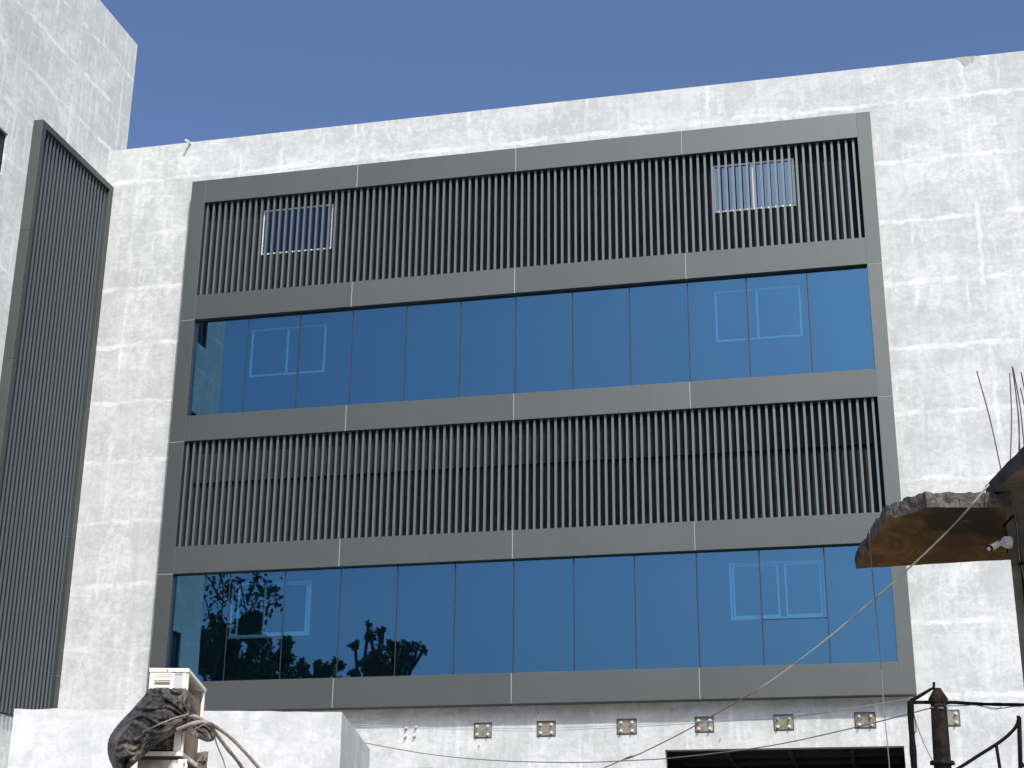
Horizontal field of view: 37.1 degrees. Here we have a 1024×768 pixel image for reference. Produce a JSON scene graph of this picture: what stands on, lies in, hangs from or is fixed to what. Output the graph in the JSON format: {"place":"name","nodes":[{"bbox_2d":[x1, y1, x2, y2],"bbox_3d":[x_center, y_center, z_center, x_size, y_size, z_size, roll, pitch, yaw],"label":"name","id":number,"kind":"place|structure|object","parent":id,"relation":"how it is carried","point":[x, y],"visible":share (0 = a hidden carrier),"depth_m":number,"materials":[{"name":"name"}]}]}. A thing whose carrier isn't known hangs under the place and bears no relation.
{"place":"outdoors","nodes":[
{"label":"outdoors","id":0,"kind":"place"},
{"bbox_2d":[0,0,137,767],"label":"tower building","id":1,"kind":"structure","parent":0,"point":[67,70],"depth_m":36.14,"materials":[{"name":"concrete"}]},
{"bbox_2d":[0,130,5,171],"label":"window","id":2,"kind":"structure","parent":1,"relation":"in","point":[2,135],"depth_m":35.06,"materials":[{"name":"metal"}]},
{"bbox_2d":[58,51,1023,767],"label":"office building","id":3,"kind":"structure","parent":0,"point":[502,437],"depth_m":34.67,"materials":[{"name":"concrete"}]},
{"bbox_2d":[226,580,311,637],"bbox_3d":[-5.536,5.135,34.742,2.000,1.250,0.050,-4,-20,12],"label":"window","id":4,"kind":"structure","parent":3,"relation":"in","point":[256,609],"depth_m":34.75,"materials":[{"name":"blue glass"}]},
{"bbox_2d":[249,324,326,377],"bbox_3d":[-5.410,-0.798,36.860,1.910,1.230,0.050,-4,-20,12],"label":"window","id":5,"kind":"structure","parent":3,"relation":"in","point":[274,351],"depth_m":36.87,"materials":[{"name":"blue glass"}]},
{"bbox_2d":[261,204,333,254],"bbox_3d":[-5.333,-3.837,37.967,1.840,1.220,0.050,-4,-20,12],"label":"window","id":6,"kind":"structure","parent":3,"relation":"in","point":[320,206],"depth_m":37.97,"materials":[{"name":"white glass"}]},
{"bbox_2d":[713,158,795,212],"bbox_3d":[5.647,-4.617,35.563,1.875,1.225,0.050,-4,-20,12],"label":"window","id":7,"kind":"structure","parent":3,"relation":"in","point":[771,162],"depth_m":35.57,"materials":[{"name":"white glass"}]},
{"bbox_2d":[714,285,802,342],"bbox_3d":[5.561,-1.582,34.460,1.925,1.235,0.050,-4,-20,12],"label":"window","id":8,"kind":"structure","parent":3,"relation":"in","point":[774,312],"depth_m":34.47,"materials":[{"name":"blue glass"}]},
{"bbox_2d":[729,559,826,620],"bbox_3d":[5.617,4.364,32.292,1.990,1.230,0.050,-4,-20,12],"label":"window","id":9,"kind":"structure","parent":3,"relation":"in","point":[790,589],"depth_m":32.29,"materials":[{"name":"blue glass"}]},
{"bbox_2d":[100,0,1023,148],"label":"sky","id":10,"kind":"structure","parent":0,"point":[205,70],"materials":[{"name":"blue"}]},
{"label":"ground","id":11,"kind":"structure","parent":0,"visible":0},
{"bbox_2d":[137,756,194,767],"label":"metal cabinet","id":12,"kind":"object","parent":11,"relation":"on","point":[159,762],"visible":0.95,"depth_m":10.24,"materials":[{"name":"metal"}]},
{"bbox_2d":[144,668,207,767],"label":"air conditioner","id":13,"kind":"object","parent":12,"relation":"on","point":[183,745],"visible":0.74,"depth_m":10.44,"materials":[{"name":"metal"}]},
{"bbox_2d":[107,688,214,767],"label":"tarpaulin","id":14,"kind":"object","parent":13,"relation":"on","point":[131,742],"visible":0.96,"depth_m":10.09,"materials":[{"name":"black plastic"}]},
{"bbox_2d":[144,714,188,731],"bbox_3d":[-2.257,2.206,9.930,0.292,0.120,0.044,-2,-20,6],"label":"cord","id":15,"kind":"object","parent":14,"relation":"attached to","point":[166,721],"visible":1,"depth_m":9.92,"materials":[{"name":"grey plastic"}]},
{"bbox_2d":[183,722,225,767],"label":"cable","id":16,"kind":"object","parent":13,"relation":"attached to","point":[214,736],"visible":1,"depth_m":10.05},
{"bbox_2d":[176,720,243,767],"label":"insulated pipe","id":17,"kind":"object","parent":13,"relation":"attached to","point":[220,739],"visible":1,"depth_m":10.04,"materials":[{"name":"beige plastic"}]},
{"bbox_2d":[186,714,260,767],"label":"insulated pipe","id":18,"kind":"object","parent":13,"relation":"attached to","point":[235,742],"visible":1,"depth_m":10.17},
{"bbox_2d":[7,708,369,767],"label":"outbuilding","id":19,"kind":"structure","parent":11,"relation":"on","point":[57,738],"depth_m":14.71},
{"bbox_2d":[907,682,934,767],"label":"iron post","id":20,"kind":"object","parent":11,"relation":"on","point":[912,732],"visible":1,"depth_m":10.81,"materials":[{"name":"black metal"}]},
{"bbox_2d":[353,697,912,730],"bbox_3d":[1.053,4.657,21.043,2.542,2.289,20.859,6,-21,-16],"label":"overhead wire","id":21,"kind":"object","parent":20,"relation":"attached to","point":[631,724],"visible":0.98,"depth_m":23.06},
{"bbox_2d":[915,719,932,759],"bbox_3d":[2.914,2.513,10.795,0.116,0.320,0.007,1,-20,0],"label":"wire","id":22,"kind":"object","parent":20,"relation":"attached to","point":[922,740],"visible":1,"depth_m":10.79,"materials":[{"name":"grey metal"}]},
{"bbox_2d":[854,446,1023,682],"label":"old building","id":23,"kind":"structure","parent":11,"relation":"on","point":[907,531],"depth_m":12.81,"materials":[{"name":"yellow paint"}]},
{"bbox_2d":[604,484,988,767],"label":"rope","id":24,"kind":"object","parent":23,"relation":"attached to","point":[921,556],"visible":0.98,"depth_m":16.20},
{"bbox_2d":[869,531,889,767],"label":"hanging wire","id":25,"kind":"object","parent":23,"relation":"hanging from","point":[879,650],"visible":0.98,"depth_m":13.12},
{"bbox_2d":[914,701,1023,705],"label":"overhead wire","id":26,"kind":"object","parent":23,"relation":"attached to","point":[975,703],"visible":0.77,"depth_m":11.12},
{"bbox_2d":[976,371,1002,475],"bbox_3d":[3.877,0.314,12.384,0.130,0.900,0.013,1,-20,0],"label":"rebar","id":27,"kind":"object","parent":23,"relation":"on","point":[990,423],"visible":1,"depth_m":12.38,"materials":[{"name":"grey metal"}]},
{"bbox_2d":[986,536,1012,551],"bbox_3d":[3.892,1.284,12.188,0.276,0.158,0.107,8,-21,-20],"label":"security camera","id":28,"kind":"object","parent":23,"relation":"attached to","point":[1006,542],"visible":1,"depth_m":12.19,"materials":[{"name":"white plastic"}]},
{"bbox_2d":[1009,373,1011,458],"bbox_3d":[3.998,0.271,12.241,0.083,0.768,0.013,1,-20,0],"label":"rebar","id":29,"kind":"object","parent":23,"relation":"on","point":[1011,415],"visible":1,"depth_m":12.24,"materials":[{"name":"grey metal"}]},
{"bbox_2d":[1012,366,1020,453],"bbox_3d":[3.918,0.200,11.841,0.028,0.718,0.013,-4,-20,12],"label":"rebar","id":30,"kind":"object","parent":23,"relation":"on","point":[1017,412],"visible":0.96,"depth_m":11.83,"materials":[{"name":"grey metal"}]},
{"bbox_2d":[1012,368,1023,445],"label":"rebar","id":31,"kind":"object","parent":23,"relation":"on","point":[1019,406],"visible":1,"depth_m":11.63,"materials":[{"name":"grey metal"}]},
{"bbox_2d":[928,688,954,767],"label":"post","id":32,"kind":"object","parent":11,"relation":"on","point":[938,700],"visible":1,"depth_m":10.77,"materials":[{"name":"brown metal"}]},
{"bbox_2d":[366,708,929,762],"bbox_3d":[0.297,4.148,18.241,0.345,1.479,16.017,8,-21,-19],"label":"overhead wire","id":33,"kind":"object","parent":32,"relation":"attached to","point":[664,758],"visible":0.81,"depth_m":14.98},
{"bbox_2d":[947,704,1021,709],"bbox_3d":[3.366,2.304,10.871,0.539,0.041,0.007,1,-20,0],"label":"wire","id":34,"kind":"object","parent":32,"relation":"attached to","point":[985,706],"visible":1,"depth_m":10.87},
{"bbox_2d":[956,716,1023,767],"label":"curved handrail","id":35,"kind":"object","parent":11,"relation":"on","point":[1018,725],"visible":1,"depth_m":10.28,"materials":[{"name":"metal"}]}
]}

